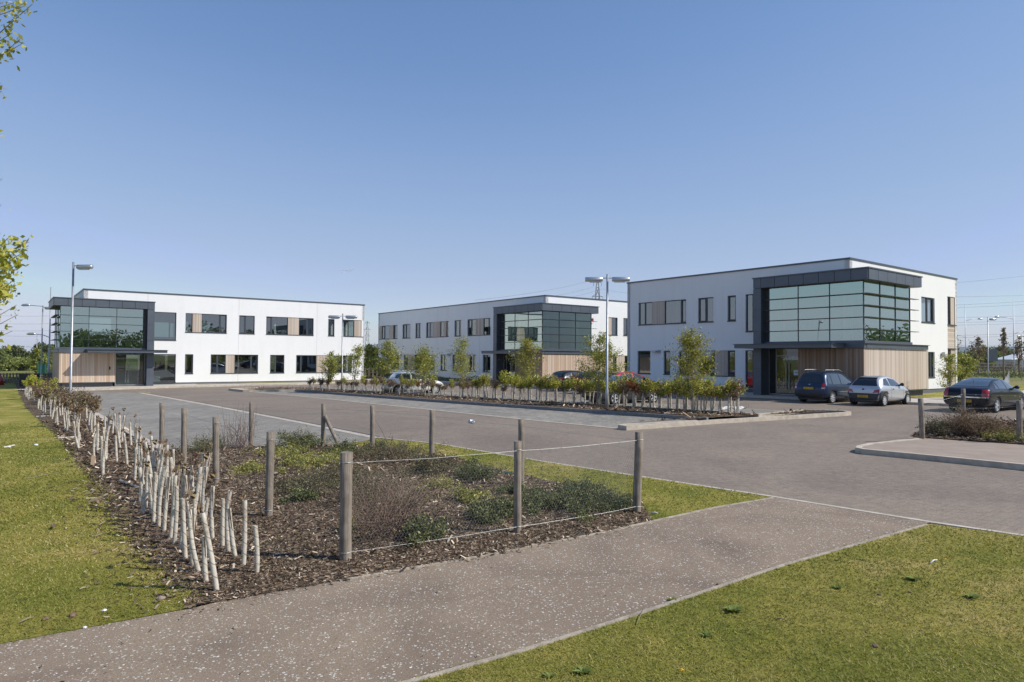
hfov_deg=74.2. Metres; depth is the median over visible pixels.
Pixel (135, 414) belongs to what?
hedge plant
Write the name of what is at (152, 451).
hedge plant
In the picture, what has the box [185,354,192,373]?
window
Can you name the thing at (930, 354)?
window
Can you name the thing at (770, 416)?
island kerb end
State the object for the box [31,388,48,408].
hedge plant
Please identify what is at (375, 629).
path debris
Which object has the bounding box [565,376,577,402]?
hedge plant
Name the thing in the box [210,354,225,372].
window
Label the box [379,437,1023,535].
verge kerb
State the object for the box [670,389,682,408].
hedge plant
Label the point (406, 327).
window
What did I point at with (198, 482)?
hedge plant
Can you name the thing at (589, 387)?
hedge plant
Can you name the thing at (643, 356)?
window
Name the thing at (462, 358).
tree
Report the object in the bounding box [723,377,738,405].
hedge plant
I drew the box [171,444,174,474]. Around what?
hedge plant
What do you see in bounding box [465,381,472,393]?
hedge plant
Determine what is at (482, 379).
hedge plant
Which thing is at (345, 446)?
shrub
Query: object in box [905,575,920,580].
weed
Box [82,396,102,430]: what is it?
hedge plant
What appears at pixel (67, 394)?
hedge plant
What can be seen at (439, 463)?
shrub
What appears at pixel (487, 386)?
hedge plant
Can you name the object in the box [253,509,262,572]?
hedge plant
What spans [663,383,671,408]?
hedge plant
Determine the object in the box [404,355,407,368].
window
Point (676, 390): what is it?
hedge plant
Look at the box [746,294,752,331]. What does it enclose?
window
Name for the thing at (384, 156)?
sky
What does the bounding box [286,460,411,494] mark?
shrub
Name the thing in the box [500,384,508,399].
hedge plant
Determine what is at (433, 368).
window
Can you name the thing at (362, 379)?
hedge plant
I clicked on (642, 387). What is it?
hedge plant
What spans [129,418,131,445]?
hedge plant
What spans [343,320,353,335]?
window
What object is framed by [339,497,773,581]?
path kerb
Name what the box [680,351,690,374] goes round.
window
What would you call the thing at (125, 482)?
fallen guard
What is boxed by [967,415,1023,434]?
shrub
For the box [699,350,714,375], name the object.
window
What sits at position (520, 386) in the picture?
hedge plant
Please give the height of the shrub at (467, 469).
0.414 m
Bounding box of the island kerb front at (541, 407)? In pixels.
[295,389,707,420]
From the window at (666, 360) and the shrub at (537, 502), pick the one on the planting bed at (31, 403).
the shrub at (537, 502)
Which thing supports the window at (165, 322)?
in the office building at (170, 338)
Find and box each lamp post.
[40,305,48,380]
[69,262,93,406]
[328,313,356,390]
[585,274,629,410]
[987,317,996,377]
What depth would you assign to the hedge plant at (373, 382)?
42.53 m
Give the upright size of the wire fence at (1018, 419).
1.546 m
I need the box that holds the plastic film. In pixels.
[717,406,747,408]
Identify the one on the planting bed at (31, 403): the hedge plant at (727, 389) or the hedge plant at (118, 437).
the hedge plant at (118, 437)
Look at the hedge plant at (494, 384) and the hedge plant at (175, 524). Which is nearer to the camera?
the hedge plant at (175, 524)
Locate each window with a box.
[153,354,175,381]
[154,312,175,339]
[185,313,192,331]
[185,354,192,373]
[202,314,226,332]
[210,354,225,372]
[234,355,257,372]
[239,315,254,333]
[266,316,287,334]
[270,355,283,372]
[296,355,315,372]
[299,318,312,334]
[328,319,333,335]
[332,355,351,371]
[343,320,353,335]
[382,326,388,338]
[392,355,398,368]
[394,325,397,338]
[403,324,410,337]
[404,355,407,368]
[415,355,434,369]
[416,323,420,337]
[427,322,432,336]
[440,321,443,336]
[441,355,446,369]
[447,321,448,336]
[453,355,459,370]
[455,320,460,335]
[468,319,475,335]
[470,355,475,370]
[484,318,489,334]
[484,355,489,371]
[612,317,616,334]
[623,318,626,334]
[638,351,649,373]
[639,302,651,324]
[664,351,669,373]
[665,299,685,323]
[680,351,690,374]
[699,297,713,321]
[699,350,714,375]
[728,295,735,320]
[728,350,734,375]
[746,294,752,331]
[746,350,754,387]
[921,297,932,322]
[928,352,932,376]
[947,297,949,323]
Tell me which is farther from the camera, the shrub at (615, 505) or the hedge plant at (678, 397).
the hedge plant at (678, 397)
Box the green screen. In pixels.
[37,365,50,372]
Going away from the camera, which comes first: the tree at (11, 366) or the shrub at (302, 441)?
the shrub at (302, 441)
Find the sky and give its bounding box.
[0,0,1023,351]
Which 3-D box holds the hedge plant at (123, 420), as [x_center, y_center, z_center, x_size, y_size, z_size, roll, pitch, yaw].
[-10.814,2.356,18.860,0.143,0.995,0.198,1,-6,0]
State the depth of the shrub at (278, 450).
16.29 m
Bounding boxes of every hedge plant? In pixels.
[25,374,35,399]
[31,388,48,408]
[35,385,50,400]
[43,381,55,389]
[48,377,59,401]
[49,385,64,404]
[56,394,75,425]
[57,391,74,414]
[63,412,65,428]
[66,404,72,430]
[68,401,85,427]
[68,414,79,447]
[76,391,93,417]
[77,414,79,446]
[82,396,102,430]
[84,393,100,418]
[91,407,93,432]
[92,425,96,462]
[96,420,99,450]
[99,422,106,459]
[99,432,102,467]
[101,429,105,474]
[105,415,111,457]
[106,411,109,432]
[111,410,116,432]
[112,407,116,434]
[114,433,117,462]
[116,423,120,446]
[118,412,120,436]
[121,408,128,440]
[121,429,127,463]
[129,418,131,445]
[133,443,137,479]
[134,413,136,443]
[135,421,137,454]
[136,461,144,513]
[137,428,142,465]
[137,442,145,483]
[138,444,145,501]
[142,437,152,476]
[143,461,153,513]
[144,448,148,507]
[148,431,154,471]
[149,466,156,513]
[151,439,159,491]
[151,464,159,522]
[153,439,160,475]
[153,454,160,480]
[156,450,169,526]
[157,450,167,504]
[158,443,166,486]
[159,441,163,465]
[162,458,171,530]
[164,438,168,485]
[168,452,173,502]
[168,467,176,537]
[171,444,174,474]
[172,465,183,543]
[177,453,184,486]
[178,499,190,549]
[179,457,186,508]
[180,464,190,508]
[181,490,187,558]
[185,470,194,513]
[185,489,200,571]
[189,491,203,564]
[190,456,194,493]
[190,486,196,526]
[195,459,201,505]
[197,502,218,590]
[199,461,204,501]
[201,453,213,512]
[202,535,208,581]
[203,442,212,471]
[204,496,209,518]
[209,471,221,538]
[220,492,226,545]
[225,472,233,551]
[227,494,236,556]
[241,491,246,564]
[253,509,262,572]
[340,376,348,391]
[360,376,365,392]
[367,378,374,392]
[377,376,384,393]
[386,380,393,393]
[398,373,406,394]
[409,378,418,393]
[428,382,435,394]
[429,375,437,394]
[449,378,456,396]
[456,380,463,396]
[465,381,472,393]
[471,377,479,397]
[478,373,488,397]
[485,375,491,397]
[488,378,501,397]
[497,370,509,394]
[500,376,509,398]
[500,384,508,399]
[508,375,516,399]
[509,373,519,398]
[515,381,524,399]
[517,375,523,399]
[524,375,533,399]
[524,379,533,400]
[532,374,542,400]
[535,380,542,400]
[541,374,552,385]
[542,378,552,401]
[549,379,563,401]
[551,373,558,394]
[558,385,568,398]
[562,378,569,402]
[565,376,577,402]
[567,373,584,393]
[572,377,578,402]
[574,385,586,403]
[576,379,585,396]
[583,377,589,402]
[583,380,595,403]
[585,381,594,403]
[602,383,611,391]
[609,380,620,405]
[615,374,624,402]
[616,384,622,404]
[617,380,628,405]
[620,371,629,405]
[620,388,631,405]
[623,378,640,406]
[625,371,639,405]
[634,389,639,405]
[638,390,648,406]
[639,379,647,407]
[644,376,657,407]
[654,377,669,407]
[656,385,666,406]
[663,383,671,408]
[668,374,683,407]
[670,378,684,408]
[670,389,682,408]
[678,385,689,409]
[693,380,696,410]
[695,381,701,409]
[697,384,706,410]
[700,380,713,409]
[701,374,716,409]
[703,385,720,411]
[708,385,717,410]
[714,383,723,410]
[716,388,726,412]
[722,381,739,412]
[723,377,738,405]
[727,387,740,413]
[728,377,747,411]
[737,381,748,411]
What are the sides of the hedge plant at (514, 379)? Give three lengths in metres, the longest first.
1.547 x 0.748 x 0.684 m
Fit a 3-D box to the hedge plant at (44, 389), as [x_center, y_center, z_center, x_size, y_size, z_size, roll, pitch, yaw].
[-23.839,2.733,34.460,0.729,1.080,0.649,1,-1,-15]
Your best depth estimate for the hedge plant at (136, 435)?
16.14 m
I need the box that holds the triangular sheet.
[1004,372,1009,382]
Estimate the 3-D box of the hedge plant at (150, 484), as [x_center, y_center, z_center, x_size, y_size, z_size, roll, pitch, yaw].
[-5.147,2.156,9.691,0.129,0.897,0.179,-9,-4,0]
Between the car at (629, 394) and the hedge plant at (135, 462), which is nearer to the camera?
the hedge plant at (135, 462)
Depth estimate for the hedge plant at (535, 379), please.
34.41 m
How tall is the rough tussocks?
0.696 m
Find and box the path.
[0,497,929,681]
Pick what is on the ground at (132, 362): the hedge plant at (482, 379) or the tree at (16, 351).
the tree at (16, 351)
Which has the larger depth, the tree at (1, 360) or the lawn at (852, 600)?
the tree at (1, 360)
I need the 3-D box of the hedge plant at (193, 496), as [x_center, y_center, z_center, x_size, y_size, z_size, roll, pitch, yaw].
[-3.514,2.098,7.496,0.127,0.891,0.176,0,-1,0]
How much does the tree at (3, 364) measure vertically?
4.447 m
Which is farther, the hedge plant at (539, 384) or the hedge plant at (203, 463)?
the hedge plant at (539, 384)
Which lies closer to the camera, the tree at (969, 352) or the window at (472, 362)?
the window at (472, 362)
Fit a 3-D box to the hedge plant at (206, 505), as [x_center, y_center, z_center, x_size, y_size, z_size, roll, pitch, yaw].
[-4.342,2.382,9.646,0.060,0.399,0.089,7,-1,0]
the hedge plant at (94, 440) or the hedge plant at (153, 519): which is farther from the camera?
the hedge plant at (94, 440)
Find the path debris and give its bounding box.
[11,508,870,681]
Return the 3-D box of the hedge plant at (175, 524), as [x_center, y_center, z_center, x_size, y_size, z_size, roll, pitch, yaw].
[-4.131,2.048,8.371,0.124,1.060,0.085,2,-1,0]
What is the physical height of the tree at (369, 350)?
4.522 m
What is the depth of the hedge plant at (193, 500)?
9.22 m
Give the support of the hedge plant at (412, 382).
on the island bed at (471, 399)
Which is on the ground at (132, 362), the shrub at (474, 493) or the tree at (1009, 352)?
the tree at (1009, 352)
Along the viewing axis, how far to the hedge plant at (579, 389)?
32.26 m
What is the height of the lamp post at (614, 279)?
6.218 m
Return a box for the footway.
[862,436,1023,463]
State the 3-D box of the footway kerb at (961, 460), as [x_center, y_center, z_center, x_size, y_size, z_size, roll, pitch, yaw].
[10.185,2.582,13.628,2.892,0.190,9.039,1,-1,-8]
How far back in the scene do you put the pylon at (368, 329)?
420.12 m
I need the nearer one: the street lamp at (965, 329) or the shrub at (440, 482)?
the shrub at (440, 482)
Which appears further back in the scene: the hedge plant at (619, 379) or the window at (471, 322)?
the window at (471, 322)
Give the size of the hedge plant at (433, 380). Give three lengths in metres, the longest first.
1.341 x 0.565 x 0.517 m
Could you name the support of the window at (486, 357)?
in the office building at (559, 327)
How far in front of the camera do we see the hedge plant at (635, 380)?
30.65 m
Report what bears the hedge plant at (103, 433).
on the planting bed at (31, 403)
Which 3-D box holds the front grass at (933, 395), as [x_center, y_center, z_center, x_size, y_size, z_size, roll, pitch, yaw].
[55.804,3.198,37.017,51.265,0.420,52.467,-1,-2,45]
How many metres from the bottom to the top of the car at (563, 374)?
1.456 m
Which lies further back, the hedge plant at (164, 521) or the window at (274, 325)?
the window at (274, 325)
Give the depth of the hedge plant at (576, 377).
33.49 m
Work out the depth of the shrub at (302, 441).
17.16 m
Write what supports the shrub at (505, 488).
on the planting bed at (31, 403)
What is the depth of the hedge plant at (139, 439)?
14.37 m
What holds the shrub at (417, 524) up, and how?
on the planting bed at (31, 403)
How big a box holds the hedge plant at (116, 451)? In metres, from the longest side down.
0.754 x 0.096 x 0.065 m
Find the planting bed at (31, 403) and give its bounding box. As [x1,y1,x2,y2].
[14,383,652,605]
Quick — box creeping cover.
[240,441,579,504]
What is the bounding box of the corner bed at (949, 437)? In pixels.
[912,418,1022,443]
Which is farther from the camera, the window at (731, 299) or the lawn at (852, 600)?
the window at (731, 299)
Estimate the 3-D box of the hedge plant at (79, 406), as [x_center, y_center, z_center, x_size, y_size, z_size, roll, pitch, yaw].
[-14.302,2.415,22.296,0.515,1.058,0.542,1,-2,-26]
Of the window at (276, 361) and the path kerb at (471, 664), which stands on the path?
the path kerb at (471, 664)
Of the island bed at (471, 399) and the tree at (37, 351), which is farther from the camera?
the tree at (37, 351)
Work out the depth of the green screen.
85.88 m
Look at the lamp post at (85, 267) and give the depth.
31.33 m
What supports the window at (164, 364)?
in the office building at (170, 338)
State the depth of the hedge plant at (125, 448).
14.63 m
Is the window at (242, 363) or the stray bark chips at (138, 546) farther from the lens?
the window at (242, 363)
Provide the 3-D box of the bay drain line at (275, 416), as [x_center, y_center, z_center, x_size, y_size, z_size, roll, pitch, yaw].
[-14.646,3.168,33.305,0.218,0.214,34.535,2,-2,-39]
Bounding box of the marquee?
[994,352,1023,368]
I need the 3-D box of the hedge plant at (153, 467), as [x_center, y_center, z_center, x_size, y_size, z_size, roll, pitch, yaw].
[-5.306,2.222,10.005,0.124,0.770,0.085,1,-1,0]
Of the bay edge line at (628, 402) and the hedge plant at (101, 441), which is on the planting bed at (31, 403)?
the hedge plant at (101, 441)
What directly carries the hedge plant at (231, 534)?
on the planting bed at (31, 403)
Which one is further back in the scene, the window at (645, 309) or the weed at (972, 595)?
the window at (645, 309)
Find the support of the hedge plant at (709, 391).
on the island bed at (471, 399)
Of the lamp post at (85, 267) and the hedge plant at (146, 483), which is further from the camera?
the lamp post at (85, 267)
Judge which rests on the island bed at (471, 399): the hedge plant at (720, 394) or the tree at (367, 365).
the hedge plant at (720, 394)
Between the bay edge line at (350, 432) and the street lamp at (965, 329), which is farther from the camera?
the street lamp at (965, 329)
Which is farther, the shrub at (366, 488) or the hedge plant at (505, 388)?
the hedge plant at (505, 388)
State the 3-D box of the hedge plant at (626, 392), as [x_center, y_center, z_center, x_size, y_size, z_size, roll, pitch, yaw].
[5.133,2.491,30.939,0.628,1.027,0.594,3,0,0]
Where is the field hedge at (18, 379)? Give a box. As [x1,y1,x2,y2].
[4,374,46,382]
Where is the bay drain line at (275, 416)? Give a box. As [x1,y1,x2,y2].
[143,392,379,436]
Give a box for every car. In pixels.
[379,371,442,392]
[548,370,582,391]
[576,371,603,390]
[582,375,657,403]
[609,371,654,384]
[795,369,853,403]
[848,375,910,405]
[943,378,1023,412]
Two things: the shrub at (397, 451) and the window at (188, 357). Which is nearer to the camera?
the shrub at (397, 451)
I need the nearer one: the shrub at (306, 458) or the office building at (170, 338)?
the shrub at (306, 458)
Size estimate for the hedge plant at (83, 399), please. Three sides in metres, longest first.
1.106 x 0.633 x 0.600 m
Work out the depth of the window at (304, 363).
65.66 m
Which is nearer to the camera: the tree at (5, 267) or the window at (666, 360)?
the tree at (5, 267)
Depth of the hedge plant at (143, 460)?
10.79 m
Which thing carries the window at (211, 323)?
in the office building at (170, 338)
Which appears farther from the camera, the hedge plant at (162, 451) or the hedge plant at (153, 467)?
the hedge plant at (162, 451)
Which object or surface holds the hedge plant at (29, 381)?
on the planting bed at (31, 403)
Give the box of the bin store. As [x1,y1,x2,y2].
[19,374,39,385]
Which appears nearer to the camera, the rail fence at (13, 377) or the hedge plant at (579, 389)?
the hedge plant at (579, 389)
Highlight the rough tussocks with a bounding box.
[965,371,1023,379]
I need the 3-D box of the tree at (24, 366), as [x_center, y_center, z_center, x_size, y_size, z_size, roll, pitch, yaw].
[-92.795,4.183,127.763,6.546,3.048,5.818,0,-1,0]
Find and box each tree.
[0,0,41,349]
[0,344,33,357]
[0,345,13,362]
[0,348,14,370]
[3,355,25,370]
[14,355,31,370]
[26,341,50,356]
[26,347,43,372]
[34,353,47,370]
[46,346,53,372]
[318,351,346,390]
[344,343,366,391]
[364,344,377,367]
[364,356,382,378]
[367,338,406,378]
[399,343,445,393]
[443,335,479,395]
[504,337,546,398]
[574,328,629,404]
[662,325,720,415]
[932,353,970,387]
[957,353,983,381]
[959,351,974,364]
[968,335,986,372]
[972,345,998,371]
[991,345,1012,355]
[998,327,1010,379]
[1009,337,1023,373]
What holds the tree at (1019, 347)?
on the ground at (132, 362)
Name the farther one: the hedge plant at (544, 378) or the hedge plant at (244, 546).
the hedge plant at (544, 378)
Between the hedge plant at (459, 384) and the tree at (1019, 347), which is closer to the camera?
the hedge plant at (459, 384)
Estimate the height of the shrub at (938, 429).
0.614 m
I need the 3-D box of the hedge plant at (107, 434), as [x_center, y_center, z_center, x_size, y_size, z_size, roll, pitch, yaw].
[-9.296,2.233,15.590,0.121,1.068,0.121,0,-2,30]
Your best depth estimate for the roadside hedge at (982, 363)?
112.87 m
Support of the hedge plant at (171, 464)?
on the planting bed at (31, 403)
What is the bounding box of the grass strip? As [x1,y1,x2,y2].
[213,380,358,383]
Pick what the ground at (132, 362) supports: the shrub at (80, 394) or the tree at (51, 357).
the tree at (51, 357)
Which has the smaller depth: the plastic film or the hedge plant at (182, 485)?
the hedge plant at (182, 485)
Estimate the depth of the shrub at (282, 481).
11.72 m
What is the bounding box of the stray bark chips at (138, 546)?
[35,480,639,619]
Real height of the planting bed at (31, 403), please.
0.492 m
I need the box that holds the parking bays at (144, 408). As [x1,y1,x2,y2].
[92,392,369,448]
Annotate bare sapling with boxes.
[376,421,427,519]
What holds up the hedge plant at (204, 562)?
on the planting bed at (31, 403)
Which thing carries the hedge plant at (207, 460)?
on the planting bed at (31, 403)
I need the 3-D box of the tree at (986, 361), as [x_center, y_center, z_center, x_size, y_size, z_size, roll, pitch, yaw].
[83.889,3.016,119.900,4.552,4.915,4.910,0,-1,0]
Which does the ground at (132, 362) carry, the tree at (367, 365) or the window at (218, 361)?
the tree at (367, 365)
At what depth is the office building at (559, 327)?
63.83 m
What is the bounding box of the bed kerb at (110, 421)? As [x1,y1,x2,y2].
[87,409,158,449]
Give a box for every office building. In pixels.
[48,288,364,387]
[378,295,626,382]
[626,257,957,395]
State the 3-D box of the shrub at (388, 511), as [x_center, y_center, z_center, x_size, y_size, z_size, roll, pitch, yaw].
[-1.539,2.162,9.102,1.794,0.739,3.103,0,-1,0]
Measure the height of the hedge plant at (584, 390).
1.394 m
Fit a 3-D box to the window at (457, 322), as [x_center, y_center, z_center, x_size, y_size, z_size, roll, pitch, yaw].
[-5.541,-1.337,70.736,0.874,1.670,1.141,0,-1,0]
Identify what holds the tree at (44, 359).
on the ground at (132, 362)
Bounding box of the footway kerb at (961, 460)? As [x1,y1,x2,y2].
[855,438,1023,469]
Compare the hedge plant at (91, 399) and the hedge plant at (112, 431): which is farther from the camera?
the hedge plant at (91, 399)
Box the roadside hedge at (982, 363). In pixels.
[971,362,1023,371]
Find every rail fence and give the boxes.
[0,373,51,383]
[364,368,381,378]
[971,363,1023,372]
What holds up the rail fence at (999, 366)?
on the ground at (132, 362)
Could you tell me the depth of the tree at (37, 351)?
109.50 m
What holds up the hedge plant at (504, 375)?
on the island bed at (471, 399)
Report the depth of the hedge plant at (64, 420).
21.84 m
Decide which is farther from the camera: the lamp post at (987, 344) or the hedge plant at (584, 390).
the lamp post at (987, 344)
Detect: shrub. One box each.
[21,380,37,392]
[24,381,52,398]
[32,383,58,404]
[49,386,74,407]
[58,385,91,409]
[169,431,232,452]
[202,405,258,448]
[228,458,276,475]
[251,442,309,457]
[251,471,336,498]
[264,425,340,449]
[274,447,339,473]
[275,484,321,504]
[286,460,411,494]
[319,437,383,453]
[321,467,423,509]
[323,475,462,551]
[333,513,364,533]
[340,434,448,462]
[358,438,398,452]
[389,447,459,476]
[401,510,451,547]
[417,473,463,489]
[448,456,507,480]
[449,483,494,502]
[463,491,523,529]
[492,479,528,494]
[507,482,567,516]
[529,475,635,525]
[591,488,632,512]
[915,413,959,435]
[932,403,1022,436]
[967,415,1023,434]
[976,427,1023,443]
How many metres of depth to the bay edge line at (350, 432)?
26.41 m
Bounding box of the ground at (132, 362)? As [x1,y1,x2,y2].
[0,356,1023,643]
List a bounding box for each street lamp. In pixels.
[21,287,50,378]
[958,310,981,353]
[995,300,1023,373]
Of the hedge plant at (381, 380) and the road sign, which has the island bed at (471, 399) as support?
the hedge plant at (381, 380)
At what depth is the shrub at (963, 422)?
18.48 m
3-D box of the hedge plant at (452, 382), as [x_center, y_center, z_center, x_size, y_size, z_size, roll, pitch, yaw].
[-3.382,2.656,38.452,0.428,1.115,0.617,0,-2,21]
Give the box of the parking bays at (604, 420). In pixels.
[260,392,683,427]
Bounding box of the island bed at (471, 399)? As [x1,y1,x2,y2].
[239,388,843,422]
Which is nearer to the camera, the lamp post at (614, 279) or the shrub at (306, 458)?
the shrub at (306, 458)
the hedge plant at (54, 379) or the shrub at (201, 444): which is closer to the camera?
the shrub at (201, 444)
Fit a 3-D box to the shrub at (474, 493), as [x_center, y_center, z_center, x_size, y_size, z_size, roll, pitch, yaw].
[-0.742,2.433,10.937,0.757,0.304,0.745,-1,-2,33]
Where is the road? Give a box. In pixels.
[74,382,1023,533]
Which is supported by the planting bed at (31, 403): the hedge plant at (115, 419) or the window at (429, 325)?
the hedge plant at (115, 419)
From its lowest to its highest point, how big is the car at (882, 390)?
1.450 m
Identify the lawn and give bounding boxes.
[0,383,194,642]
[352,439,766,519]
[418,524,1023,681]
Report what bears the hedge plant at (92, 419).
on the planting bed at (31, 403)
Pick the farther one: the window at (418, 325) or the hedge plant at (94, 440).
the window at (418, 325)
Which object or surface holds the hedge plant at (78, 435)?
on the planting bed at (31, 403)
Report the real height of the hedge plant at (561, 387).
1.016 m
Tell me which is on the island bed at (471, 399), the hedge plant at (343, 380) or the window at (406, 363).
the hedge plant at (343, 380)
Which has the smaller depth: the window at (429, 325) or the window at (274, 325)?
the window at (274, 325)
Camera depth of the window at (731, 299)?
44.53 m
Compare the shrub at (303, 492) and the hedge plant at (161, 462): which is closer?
the shrub at (303, 492)
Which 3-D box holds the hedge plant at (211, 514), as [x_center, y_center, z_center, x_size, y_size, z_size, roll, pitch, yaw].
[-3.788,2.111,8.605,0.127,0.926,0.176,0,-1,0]
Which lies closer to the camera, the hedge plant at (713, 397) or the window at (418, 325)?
the hedge plant at (713, 397)
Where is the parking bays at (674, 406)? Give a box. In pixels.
[334,387,802,416]
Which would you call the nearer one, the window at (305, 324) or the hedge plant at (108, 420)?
the hedge plant at (108, 420)
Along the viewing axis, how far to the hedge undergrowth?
35.55 m
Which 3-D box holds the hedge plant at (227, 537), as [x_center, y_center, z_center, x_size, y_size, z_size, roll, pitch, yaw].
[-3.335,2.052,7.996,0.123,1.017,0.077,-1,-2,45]
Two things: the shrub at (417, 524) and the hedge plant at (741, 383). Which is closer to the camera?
the shrub at (417, 524)
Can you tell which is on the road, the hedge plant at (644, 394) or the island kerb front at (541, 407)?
the island kerb front at (541, 407)
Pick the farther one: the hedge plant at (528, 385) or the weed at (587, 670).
the hedge plant at (528, 385)
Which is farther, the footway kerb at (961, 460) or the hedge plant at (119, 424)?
the hedge plant at (119, 424)
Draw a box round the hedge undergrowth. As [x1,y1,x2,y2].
[310,383,743,411]
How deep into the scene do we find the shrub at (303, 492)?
10.88 m
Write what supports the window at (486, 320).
in the office building at (559, 327)
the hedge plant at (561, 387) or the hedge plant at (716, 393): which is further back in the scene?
the hedge plant at (561, 387)
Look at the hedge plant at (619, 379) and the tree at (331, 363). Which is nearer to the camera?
the hedge plant at (619, 379)
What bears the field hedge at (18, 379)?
on the ground at (132, 362)
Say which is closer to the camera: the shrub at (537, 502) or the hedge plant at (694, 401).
the shrub at (537, 502)
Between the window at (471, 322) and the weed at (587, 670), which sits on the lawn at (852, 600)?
the weed at (587, 670)
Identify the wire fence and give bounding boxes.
[159,402,643,559]
[918,388,1022,441]
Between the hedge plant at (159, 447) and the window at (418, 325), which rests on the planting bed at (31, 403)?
the hedge plant at (159, 447)
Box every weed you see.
[543,671,554,677]
[573,665,592,674]
[699,630,712,636]
[723,604,743,611]
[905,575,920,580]
[963,591,980,598]
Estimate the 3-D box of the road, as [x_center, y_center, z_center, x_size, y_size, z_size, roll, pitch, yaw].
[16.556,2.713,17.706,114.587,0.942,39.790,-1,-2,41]
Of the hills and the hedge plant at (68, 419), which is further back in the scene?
the hills
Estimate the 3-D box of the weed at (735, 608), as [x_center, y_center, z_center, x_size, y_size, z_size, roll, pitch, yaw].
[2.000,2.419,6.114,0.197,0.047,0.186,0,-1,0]
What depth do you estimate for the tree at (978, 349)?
94.94 m
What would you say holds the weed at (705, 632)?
on the lawn at (852, 600)
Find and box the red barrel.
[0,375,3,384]
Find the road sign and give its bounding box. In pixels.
[987,349,997,360]
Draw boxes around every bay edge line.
[142,393,377,437]
[257,392,613,427]
[357,387,777,410]
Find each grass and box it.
[911,384,1023,399]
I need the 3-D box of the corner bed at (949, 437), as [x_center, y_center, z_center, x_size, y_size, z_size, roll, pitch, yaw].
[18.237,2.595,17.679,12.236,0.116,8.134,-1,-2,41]
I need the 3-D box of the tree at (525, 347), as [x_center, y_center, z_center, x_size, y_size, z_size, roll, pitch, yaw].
[0.810,1.495,38.039,2.239,3.668,2.368,2,-2,-41]
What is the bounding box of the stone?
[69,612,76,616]
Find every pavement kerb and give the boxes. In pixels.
[72,380,370,390]
[442,382,1023,409]
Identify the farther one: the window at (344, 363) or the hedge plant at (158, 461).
the window at (344, 363)
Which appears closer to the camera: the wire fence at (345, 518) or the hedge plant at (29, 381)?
the wire fence at (345, 518)
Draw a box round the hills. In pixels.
[957,346,1023,351]
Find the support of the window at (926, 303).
in the office building at (776, 330)
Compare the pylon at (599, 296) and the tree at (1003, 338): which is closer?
the tree at (1003, 338)
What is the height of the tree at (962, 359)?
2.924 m
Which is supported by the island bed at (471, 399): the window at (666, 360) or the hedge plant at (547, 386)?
the hedge plant at (547, 386)
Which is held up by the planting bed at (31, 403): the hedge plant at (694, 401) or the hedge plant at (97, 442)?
the hedge plant at (97, 442)
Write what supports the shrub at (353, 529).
on the planting bed at (31, 403)
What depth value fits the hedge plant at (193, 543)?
7.26 m
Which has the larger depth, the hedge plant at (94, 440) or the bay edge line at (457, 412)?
the bay edge line at (457, 412)
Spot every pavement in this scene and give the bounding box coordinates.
[14,379,377,389]
[440,381,944,402]
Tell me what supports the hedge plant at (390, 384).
on the island bed at (471, 399)
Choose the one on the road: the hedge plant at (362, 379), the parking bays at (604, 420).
the parking bays at (604, 420)
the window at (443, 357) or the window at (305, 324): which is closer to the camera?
the window at (305, 324)
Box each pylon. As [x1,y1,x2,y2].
[364,321,369,352]
[592,282,602,298]
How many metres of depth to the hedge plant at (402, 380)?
41.09 m
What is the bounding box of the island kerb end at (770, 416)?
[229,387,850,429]
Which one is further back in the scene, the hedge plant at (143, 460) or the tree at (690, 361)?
the tree at (690, 361)
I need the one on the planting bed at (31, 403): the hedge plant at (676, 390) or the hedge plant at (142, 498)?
the hedge plant at (142, 498)
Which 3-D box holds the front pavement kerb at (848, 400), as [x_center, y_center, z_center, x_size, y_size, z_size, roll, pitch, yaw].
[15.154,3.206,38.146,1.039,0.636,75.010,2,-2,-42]
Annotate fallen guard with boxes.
[119,479,156,494]
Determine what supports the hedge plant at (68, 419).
on the planting bed at (31, 403)
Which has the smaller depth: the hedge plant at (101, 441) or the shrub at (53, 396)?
the hedge plant at (101, 441)
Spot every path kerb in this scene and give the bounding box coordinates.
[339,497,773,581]
[399,524,928,681]

